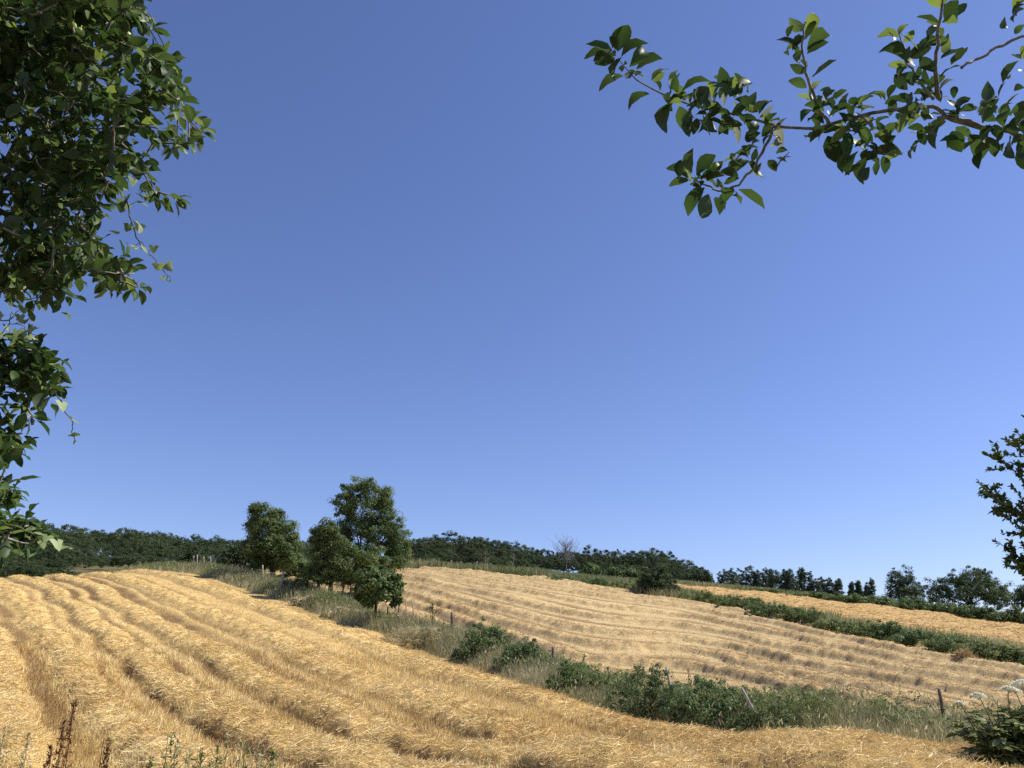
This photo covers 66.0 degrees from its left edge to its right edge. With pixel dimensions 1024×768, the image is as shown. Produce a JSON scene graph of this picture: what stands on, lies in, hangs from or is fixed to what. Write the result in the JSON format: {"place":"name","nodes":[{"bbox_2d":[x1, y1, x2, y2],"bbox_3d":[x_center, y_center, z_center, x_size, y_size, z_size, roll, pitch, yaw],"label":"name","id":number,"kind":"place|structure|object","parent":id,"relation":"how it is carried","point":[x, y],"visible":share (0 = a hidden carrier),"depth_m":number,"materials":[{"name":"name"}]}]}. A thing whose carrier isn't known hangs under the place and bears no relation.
{"place":"outdoors","nodes":[
{"label":"outdoors","id":0,"kind":"place"},
{"bbox_2d":[0,556,1023,767],"bbox_3d":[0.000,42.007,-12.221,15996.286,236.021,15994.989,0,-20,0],"label":"ground","id":1,"kind":"structure","parent":0,"point":[517,587],"depth_m":41.06,"materials":[{"name":"beige plant"}]},
{"bbox_2d":[0,725,13,767],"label":"weed","id":2,"kind":"object","parent":1,"relation":"on","point":[2,745],"visible":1,"depth_m":7.13,"materials":[{"name":"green plant"}]},
{"bbox_2d":[14,731,32,767],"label":"weed","id":3,"kind":"object","parent":1,"relation":"on","point":[27,744],"visible":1,"depth_m":6.28,"materials":[{"name":"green plant"}]},
{"bbox_2d":[43,744,54,767],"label":"dock","id":4,"kind":"object","parent":1,"relation":"on","point":[50,747],"visible":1,"depth_m":5.81,"materials":[{"name":"brown plant"}]},
{"bbox_2d":[51,719,66,767],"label":"dock","id":5,"kind":"object","parent":1,"relation":"on","point":[62,737],"visible":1,"depth_m":5.93,"materials":[{"name":"plant"}]},
{"bbox_2d":[56,699,78,767],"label":"dock","id":6,"kind":"object","parent":1,"relation":"on","point":[68,732],"visible":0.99,"depth_m":6.05,"materials":[{"name":"brown plant"}]},
{"bbox_2d":[99,734,113,767],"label":"dock","id":7,"kind":"object","parent":1,"relation":"on","point":[105,765],"visible":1,"depth_m":6.00,"materials":[{"name":"brown plant"}]},
{"bbox_2d":[0,0,215,568],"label":"apple tree","id":8,"kind":"object","parent":1,"relation":"on","point":[49,44],"visible":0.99,"depth_m":2.51,"materials":[{"name":"green plant"}]},
{"bbox_2d":[0,305,37,343],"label":"vine","id":9,"kind":"object","parent":8,"relation":"attached to","point":[21,320],"visible":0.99,"depth_m":2.62,"materials":[{"name":"green plant"}]},
{"bbox_2d":[0,520,87,558],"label":"vine","id":10,"kind":"object","parent":8,"relation":"attached to","point":[58,545],"visible":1,"depth_m":2.54,"materials":[{"name":"green plant"}]},
{"bbox_2d":[25,346,79,443],"bbox_3d":[-1.549,0.036,2.679,0.093,0.306,0.221,-14,-24,34],"label":"vine","id":11,"kind":"object","parent":8,"relation":"hanging from","point":[62,406],"visible":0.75,"depth_m":2.69,"materials":[{"name":"leaf"},{"name":"vine stem"}]},
{"bbox_2d":[100,144,172,282],"bbox_3d":[-1.282,-0.583,2.730,0.174,0.393,0.360,-9,-21,24],"label":"vine","id":12,"kind":"object","parent":8,"relation":"hanging from","point":[138,227],"visible":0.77,"depth_m":2.73,"materials":[{"name":"leaf"},{"name":"vine stem"}]},
{"bbox_2d":[133,0,189,117],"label":"vine","id":13,"kind":"object","parent":8,"relation":"attached to","point":[148,17],"visible":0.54,"depth_m":2.53,"materials":[{"name":"green plant"}]},
{"bbox_2d":[0,522,333,577],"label":"woods","id":14,"kind":"object","parent":1,"relation":"on","point":[121,549],"visible":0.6,"depth_m":250.48,"materials":[{"name":"green plant"}]},
{"bbox_2d":[158,730,176,767],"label":"weed","id":15,"kind":"object","parent":1,"relation":"on","point":[170,752],"visible":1,"depth_m":6.29,"materials":[{"name":"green plant"}]},
{"bbox_2d":[166,739,184,767],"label":"weed","id":16,"kind":"object","parent":1,"relation":"on","point":[176,756],"visible":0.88,"depth_m":6.54,"materials":[{"name":"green plant"}]},
{"bbox_2d":[175,545,216,563],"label":"bush","id":17,"kind":"object","parent":1,"relation":"on","point":[192,552],"visible":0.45,"depth_m":97.52,"materials":[{"name":"green plant"}]},
{"bbox_2d":[217,732,235,766],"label":"weed","id":18,"kind":"object","parent":1,"relation":"on","point":[228,741],"visible":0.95,"depth_m":7.11,"materials":[{"name":"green plant"}]},
{"bbox_2d":[229,723,245,767],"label":"weed","id":19,"kind":"object","parent":1,"relation":"on","point":[240,742],"visible":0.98,"depth_m":6.29,"materials":[{"name":"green plant"}]},
{"bbox_2d":[214,542,265,572],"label":"bush","id":20,"kind":"object","parent":1,"relation":"on","point":[229,556],"visible":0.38,"depth_m":79.96,"materials":[{"name":"green plant"}]},
{"bbox_2d":[247,738,267,767],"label":"weed","id":21,"kind":"object","parent":1,"relation":"on","point":[259,750],"visible":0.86,"depth_m":6.82,"materials":[{"name":"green plant"}]},
{"bbox_2d":[236,500,305,576],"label":"tree","id":22,"kind":"object","parent":1,"relation":"on","point":[279,539],"visible":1,"depth_m":71.61,"materials":[{"name":"green plant"}]},
{"bbox_2d":[276,557,312,577],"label":"bush","id":23,"kind":"object","parent":1,"relation":"on","point":[300,564],"visible":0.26,"depth_m":75.61,"materials":[{"name":"green plant"}]},
{"bbox_2d":[278,574,315,590],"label":"bush","id":24,"kind":"object","parent":1,"relation":"on","point":[302,580],"visible":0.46,"depth_m":60.04,"materials":[{"name":"green plant"}]},
{"bbox_2d":[288,594,315,605],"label":"bush","id":25,"kind":"object","parent":1,"relation":"on","point":[296,600],"visible":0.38,"depth_m":52.51,"materials":[{"name":"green plant"}]},
{"bbox_2d":[300,517,357,591],"bbox_3d":[-13.652,13.186,58.795,4.314,6.463,3.625,0,-20,0],"label":"tree","id":26,"kind":"object","parent":1,"relation":"on","point":[323,551],"visible":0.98,"depth_m":58.15,"materials":[{"name":"green plant"}]},
{"bbox_2d":[303,591,357,607],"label":"bush","id":27,"kind":"object","parent":1,"relation":"on","point":[329,596],"visible":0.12,"depth_m":51.48,"materials":[{"name":"green plant"}]},
{"bbox_2d":[315,606,364,617],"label":"bush","id":28,"kind":"object","parent":1,"relation":"on","point":[329,611],"visible":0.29,"depth_m":46.58,"materials":[{"name":"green plant"}]},
{"bbox_2d":[327,475,413,588],"bbox_3d":[-11.171,11.948,61.549,7.009,9.930,5.797,0,-20,0],"label":"tree","id":29,"kind":"object","parent":1,"relation":"on","point":[396,554],"visible":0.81,"depth_m":61.95,"materials":[{"name":"green plant"}]},
{"bbox_2d":[350,563,406,621],"bbox_3d":[-7.606,11.927,44.210,3.247,3.888,2.799,0,-20,0],"label":"tree","id":30,"kind":"object","parent":1,"relation":"on","point":[374,585],"visible":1,"depth_m":44.23,"materials":[{"name":"green plant"}]},
{"bbox_2d":[380,624,451,647],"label":"weed clump","id":31,"kind":"object","parent":1,"relation":"on","point":[416,639],"visible":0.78,"depth_m":36.64,"materials":[{"name":"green plant"}]},
{"bbox_2d":[407,543,432,555],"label":"tree","id":32,"kind":"object","parent":1,"relation":"on","point":[414,548],"visible":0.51,"depth_m":217.41,"materials":[{"name":"green plant"}]},
{"bbox_2d":[411,537,441,552],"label":"tree","id":33,"kind":"object","parent":1,"relation":"on","point":[423,540],"visible":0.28,"depth_m":243.62,"materials":[{"name":"green plant"}]},
{"bbox_2d":[428,537,456,552],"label":"tree","id":34,"kind":"object","parent":1,"relation":"on","point":[439,543],"visible":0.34,"depth_m":220.70,"materials":[{"name":"green plant"}]},
{"bbox_2d":[437,530,465,549],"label":"tree","id":35,"kind":"object","parent":1,"relation":"on","point":[445,534],"visible":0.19,"depth_m":248.13,"materials":[{"name":"green plant"}]},
{"bbox_2d":[456,540,483,554],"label":"tree","id":36,"kind":"object","parent":1,"relation":"on","point":[464,545],"visible":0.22,"depth_m":212.05,"materials":[{"name":"green plant"}]},
{"bbox_2d":[459,553,484,563],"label":"wood tree","id":37,"kind":"object","parent":1,"relation":"on","point":[475,557],"visible":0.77,"depth_m":159.40,"materials":[{"name":"green plant"}]},
{"bbox_2d":[456,536,489,551],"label":"tree","id":38,"kind":"object","parent":1,"relation":"on","point":[479,541],"visible":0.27,"depth_m":243.49,"materials":[{"name":"green plant"}]},
{"bbox_2d":[450,616,516,661],"bbox_3d":[-1.096,10.685,32.481,2.924,2.185,2.363,0,-20,0],"label":"bramble","id":39,"kind":"object","parent":1,"relation":"on","point":[487,640],"visible":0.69,"depth_m":32.23,"materials":[{"name":"green plant"}]},
{"bbox_2d":[491,547,512,562],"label":"tree","id":40,"kind":"object","parent":1,"relation":"on","point":[500,552],"visible":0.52,"depth_m":214.75,"materials":[{"name":"green plant"}]},
{"bbox_2d":[488,541,521,555],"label":"tree","id":41,"kind":"object","parent":1,"relation":"on","point":[509,546],"visible":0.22,"depth_m":241.04,"materials":[{"name":"green plant"}]},
{"bbox_2d":[0,568,1022,767],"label":"straw","id":42,"kind":"object","parent":1,"relation":"on","point":[579,739],"visible":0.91,"depth_m":14.20,"materials":[{"name":"yellow plant"}]},
{"bbox_2d":[491,634,549,674],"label":"bramble","id":43,"kind":"object","parent":1,"relation":"on","point":[515,646],"visible":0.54,"depth_m":28.86,"materials":[{"name":"green plant"}]},
{"bbox_2d":[505,540,535,559],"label":"tree","id":44,"kind":"object","parent":1,"relation":"on","point":[524,546],"visible":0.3,"depth_m":241.82,"materials":[{"name":"green plant"}]},
{"bbox_2d":[526,555,547,568],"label":"tree","id":45,"kind":"object","parent":1,"relation":"on","point":[540,561],"visible":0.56,"depth_m":212.03,"materials":[{"name":"green plant"}]},
{"bbox_2d":[542,553,562,571],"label":"tree","id":46,"kind":"object","parent":1,"relation":"on","point":[550,558],"visible":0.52,"depth_m":224.28,"materials":[{"name":"green plant"}]},
{"bbox_2d":[101,557,1023,648],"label":"grass","id":47,"kind":"structure","parent":1,"relation":"on","point":[524,572],"depth_m":89.61,"materials":[{"name":"green plant"}]},
{"bbox_2d":[576,562,601,575],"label":"bush","id":48,"kind":"object","parent":47,"relation":"on","point":[589,569],"visible":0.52,"depth_m":144.16,"materials":[{"name":"green plant"}]},
{"bbox_2d":[547,533,581,571],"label":"bare tree","id":49,"kind":"object","parent":1,"relation":"on","point":[567,558],"visible":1,"depth_m":137.84,"materials":[{"name":"grey plant"}]},
{"bbox_2d":[109,556,1022,744],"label":"grass","id":50,"kind":"structure","parent":1,"relation":"on","point":[923,735],"depth_m":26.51,"materials":[{"name":"green plant"}]},
{"bbox_2d":[545,660,601,693],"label":"bramble","id":51,"kind":"object","parent":1,"relation":"on","point":[567,674],"visible":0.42,"depth_m":24.31,"materials":[{"name":"green plant"}]},
{"bbox_2d":[562,558,585,573],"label":"tree","id":52,"kind":"object","parent":1,"relation":"on","point":[575,560],"visible":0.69,"depth_m":211.88,"materials":[{"name":"green plant"}]},
{"bbox_2d":[550,663,631,695],"bbox_3d":[2.456,9.328,24.240,2.607,1.435,2.465,0,-20,0],"label":"weed clump","id":53,"kind":"object","parent":1,"relation":"on","point":[578,676],"visible":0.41,"depth_m":24.05,"materials":[{"name":"green plant"}]},
{"bbox_2d":[574,577,608,585],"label":"hedge shrub","id":54,"kind":"object","parent":1,"relation":"on","point":[599,581],"visible":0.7,"depth_m":88.00,"materials":[{"name":"green plant"}]},
{"bbox_2d":[600,565,624,577],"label":"bush","id":55,"kind":"object","parent":1,"relation":"on","point":[614,571],"visible":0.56,"depth_m":141.14,"materials":[{"name":"green plant"}]},
{"bbox_2d":[605,579,636,589],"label":"hedge shrub","id":56,"kind":"object","parent":1,"relation":"on","point":[612,584],"visible":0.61,"depth_m":86.92,"materials":[{"name":"green plant"}]},
{"bbox_2d":[622,567,642,578],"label":"bush","id":57,"kind":"object","parent":1,"relation":"on","point":[632,572],"visible":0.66,"depth_m":141.01,"materials":[{"name":"green plant"}]},
{"bbox_2d":[628,556,649,566],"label":"wood tree","id":58,"kind":"object","parent":1,"relation":"on","point":[639,560],"visible":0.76,"depth_m":215.03,"materials":[{"name":"green plant"}]},
{"bbox_2d":[596,662,697,719],"bbox_3d":[3.441,8.021,20.058,2.686,1.790,2.349,0,-20,0],"label":"bramble","id":59,"kind":"object","parent":1,"relation":"on","point":[654,683],"visible":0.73,"depth_m":19.94,"materials":[{"name":"green plant"}]},
{"bbox_2d":[276,566,1023,717],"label":"straw","id":60,"kind":"object","parent":1,"relation":"on","point":[779,664],"visible":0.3,"depth_m":41.05,"materials":[{"name":"beige plant"}]},
{"bbox_2d":[640,547,670,564],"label":"tree","id":61,"kind":"object","parent":1,"relation":"on","point":[661,554],"visible":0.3,"depth_m":241.70,"materials":[{"name":"green plant"}]},
{"bbox_2d":[636,562,681,594],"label":"dark bush","id":62,"kind":"object","parent":1,"relation":"on","point":[656,578],"visible":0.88,"depth_m":83.94,"materials":[{"name":"green plant"}]},
{"bbox_2d":[679,570,714,583],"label":"bush","id":63,"kind":"object","parent":1,"relation":"on","point":[705,576],"visible":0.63,"depth_m":155.47,"materials":[{"name":"green plant"}]},
{"bbox_2d":[677,589,725,603],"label":"hedge shrub","id":64,"kind":"object","parent":1,"relation":"on","point":[698,596],"visible":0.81,"depth_m":78.24,"materials":[{"name":"green plant"}]},
{"bbox_2d":[660,674,754,728],"bbox_3d":[4.739,7.851,19.011,2.370,1.589,1.846,0,-20,0],"label":"bramble","id":65,"kind":"object","parent":1,"relation":"on","point":[700,683],"visible":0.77,"depth_m":18.95,"materials":[{"name":"green plant"}]},
{"bbox_2d":[716,569,731,583],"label":"poplar tree","id":66,"kind":"object","parent":1,"relation":"on","point":[723,575],"visible":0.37,"depth_m":223.50,"materials":[{"name":"green plant"}]},
{"bbox_2d":[713,594,761,608],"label":"hedge shrub","id":67,"kind":"object","parent":1,"relation":"on","point":[735,601],"visible":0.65,"depth_m":74.67,"materials":[{"name":"green plant"}]},
{"bbox_2d":[718,703,794,732],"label":"bramble","id":68,"kind":"object","parent":1,"relation":"on","point":[753,718],"visible":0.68,"depth_m":17.83,"materials":[{"name":"green plant"}]},
{"bbox_2d":[757,567,771,587],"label":"poplar tree","id":69,"kind":"object","parent":1,"relation":"on","point":[763,576],"visible":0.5,"depth_m":247.79,"materials":[{"name":"green plant"}]},
{"bbox_2d":[743,600,791,616],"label":"hedge shrub","id":70,"kind":"object","parent":1,"relation":"on","point":[758,609],"visible":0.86,"depth_m":68.86,"materials":[{"name":"green plant"}]},
{"bbox_2d":[766,569,779,589],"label":"poplar tree","id":71,"kind":"object","parent":1,"relation":"on","point":[772,579],"visible":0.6,"depth_m":241.03,"materials":[{"name":"green plant"}]},
{"bbox_2d":[781,569,795,590],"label":"poplar tree","id":72,"kind":"object","parent":1,"relation":"on","point":[788,584],"visible":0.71,"depth_m":227.39,"materials":[{"name":"green plant"}]},
{"bbox_2d":[774,606,825,623],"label":"hedge shrub","id":73,"kind":"object","parent":1,"relation":"on","point":[795,615],"visible":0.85,"depth_m":64.52,"materials":[{"name":"green plant"}]},
{"bbox_2d":[797,567,806,591],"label":"poplar tree","id":74,"kind":"object","parent":1,"relation":"on","point":[800,579],"visible":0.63,"depth_m":272.35,"materials":[{"name":"green plant"}]},
{"bbox_2d":[584,0,1023,218],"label":"apple tree","id":75,"kind":"object","parent":1,"relation":"on","point":[981,144],"visible":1,"depth_m":2.06,"materials":[{"name":"green plant"}]},
{"bbox_2d":[783,591,829,598],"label":"hedge shrub","id":76,"kind":"object","parent":1,"relation":"on","point":[819,595],"visible":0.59,"depth_m":116.61,"materials":[{"name":"green plant"}]},
{"bbox_2d":[754,685,862,728],"bbox_3d":[6.718,7.849,18.633,2.976,1.361,2.753,0,-20,0],"label":"weed clump","id":77,"kind":"object","parent":1,"relation":"on","point":[812,697],"visible":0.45,"depth_m":18.11,"materials":[{"name":"green plant"}]},
{"bbox_2d":[804,578,821,592],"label":"poplar tree","id":78,"kind":"object","parent":1,"relation":"on","point":[816,586],"visible":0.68,"depth_m":234.30,"materials":[{"name":"green plant"}]},
{"bbox_2d":[823,577,834,593],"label":"poplar tree","id":79,"kind":"object","parent":1,"relation":"on","point":[828,590],"visible":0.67,"depth_m":244.32,"materials":[{"name":"green plant"}]},
{"bbox_2d":[808,617,854,630],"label":"hedge shrub","id":80,"kind":"object","parent":1,"relation":"on","point":[827,625],"visible":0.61,"depth_m":60.20,"materials":[{"name":"green plant"}]},
{"bbox_2d":[832,578,845,594],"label":"poplar tree","id":81,"kind":"object","parent":1,"relation":"on","point":[838,585],"visible":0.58,"depth_m":237.47,"materials":[{"name":"green plant"}]},
{"bbox_2d":[822,591,866,602],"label":"hedge shrub","id":82,"kind":"object","parent":1,"relation":"on","point":[855,597],"visible":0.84,"depth_m":113.15,"materials":[{"name":"green plant"}]},
{"bbox_2d":[679,583,1023,643],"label":"straw","id":83,"kind":"object","parent":1,"relation":"on","point":[910,620],"visible":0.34,"depth_m":86.13,"materials":[{"name":"yellow plant"}]},
{"bbox_2d":[835,620,874,636],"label":"hedge shrub","id":84,"kind":"object","parent":1,"relation":"on","point":[848,629],"visible":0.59,"depth_m":57.21,"materials":[{"name":"green plant"}]},
{"bbox_2d":[866,577,875,597],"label":"poplar tree","id":85,"kind":"object","parent":1,"relation":"on","point":[872,589],"visible":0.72,"depth_m":268.45,"materials":[{"name":"green plant"}]},
{"bbox_2d":[860,594,898,605],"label":"hedge shrub","id":86,"kind":"object","parent":1,"relation":"on","point":[881,600],"visible":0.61,"depth_m":114.25,"materials":[{"name":"green plant"}]},
{"bbox_2d":[863,619,906,639],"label":"hedge shrub","id":87,"kind":"object","parent":1,"relation":"on","point":[881,631],"visible":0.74,"depth_m":55.16,"materials":[{"name":"green plant"}]},
{"bbox_2d":[835,690,945,730],"bbox_3d":[8.413,7.653,17.862,2.410,1.324,2.541,0,-20,0],"label":"weed clump","id":88,"kind":"object","parent":1,"relation":"on","point":[898,712],"visible":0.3,"depth_m":17.48,"materials":[{"name":"green plant"}]},
{"bbox_2d":[883,564,927,602],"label":"skyline tree","id":89,"kind":"object","parent":1,"relation":"on","point":[902,589],"visible":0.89,"depth_m":154.48,"materials":[{"name":"green plant"}]},
{"bbox_2d":[885,596,930,609],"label":"hedge shrub","id":90,"kind":"object","parent":1,"relation":"on","point":[905,603],"visible":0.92,"depth_m":107.84,"materials":[{"name":"green plant"}]},
{"bbox_2d":[886,629,935,645],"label":"hedge shrub","id":91,"kind":"object","parent":1,"relation":"on","point":[909,637],"visible":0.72,"depth_m":52.30,"materials":[{"name":"green plant"}]},
{"bbox_2d":[919,577,949,603],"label":"skyline tree","id":92,"kind":"object","parent":1,"relation":"on","point":[931,598],"visible":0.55,"depth_m":164.26,"materials":[{"name":"green plant"}]},
{"bbox_2d":[919,600,958,613],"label":"hedge shrub","id":93,"kind":"object","parent":1,"relation":"on","point":[938,606],"visible":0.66,"depth_m":106.13,"materials":[{"name":"green plant"}]},
{"bbox_2d":[919,632,978,652],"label":"hedge shrub","id":94,"kind":"object","parent":1,"relation":"on","point":[940,642],"visible":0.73,"depth_m":48.98,"materials":[{"name":"green plant"}]},
{"bbox_2d":[948,648,979,661],"bbox_3d":[24.964,15.102,43.492,1.781,1.143,1.805,0,-20,0],"label":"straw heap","id":95,"kind":"object","parent":1,"relation":"on","point":[961,653],"visible":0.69,"depth_m":43.37,"materials":[{"name":"beige plant"}]},
{"bbox_2d":[948,640,995,658],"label":"hedge shrub","id":96,"kind":"object","parent":1,"relation":"on","point":[974,647],"visible":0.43,"depth_m":46.24,"materials":[{"name":"green plant"}]},
{"bbox_2d":[927,565,1019,610],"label":"oak tree","id":97,"kind":"object","parent":1,"relation":"on","point":[966,583],"visible":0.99,"depth_m":143.55,"materials":[{"name":"green plant"}]},
{"bbox_2d":[949,604,1000,618],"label":"hedge shrub","id":98,"kind":"object","parent":1,"relation":"on","point":[969,611],"visible":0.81,"depth_m":102.09,"materials":[{"name":"green plant"}]},
{"bbox_2d":[938,679,1023,767],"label":"flowering bush","id":99,"kind":"object","parent":1,"relation":"on","point":[1005,744],"visible":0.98,"depth_m":8.78,"materials":[{"name":"green leaf"},{"name":"white flower petals"},{"name":"green stem"}]},
{"bbox_2d":[976,415,1023,580],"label":"plum tree","id":100,"kind":"object","parent":1,"relation":"on","point":[999,499],"visible":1,"depth_m":10.89,"materials":[{"name":"green plant"}]},
{"bbox_2d":[977,642,1023,661],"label":"hedge shrub","id":101,"kind":"object","parent":1,"relation":"on","point":[1003,652],"visible":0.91,"depth_m":44.60,"materials":[{"name":"green plant"}]},
{"bbox_2d":[983,604,1023,623],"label":"hedge shrub","id":102,"kind":"object","parent":1,"relation":"on","point":[1015,614],"visible":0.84,"depth_m":99.00,"materials":[{"name":"green plant"}]},
{"bbox_2d":[1008,585,1023,611],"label":"skyline tree","id":103,"kind":"object","parent":1,"relation":"on","point":[1018,598],"visible":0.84,"depth_m":158.77,"materials":[{"name":"green plant"}]},
{"bbox_2d":[0,0,1023,612],"label":"sky","id":104,"kind":"structure","parent":0,"point":[420,250],"materials":[{"name":"blue"}]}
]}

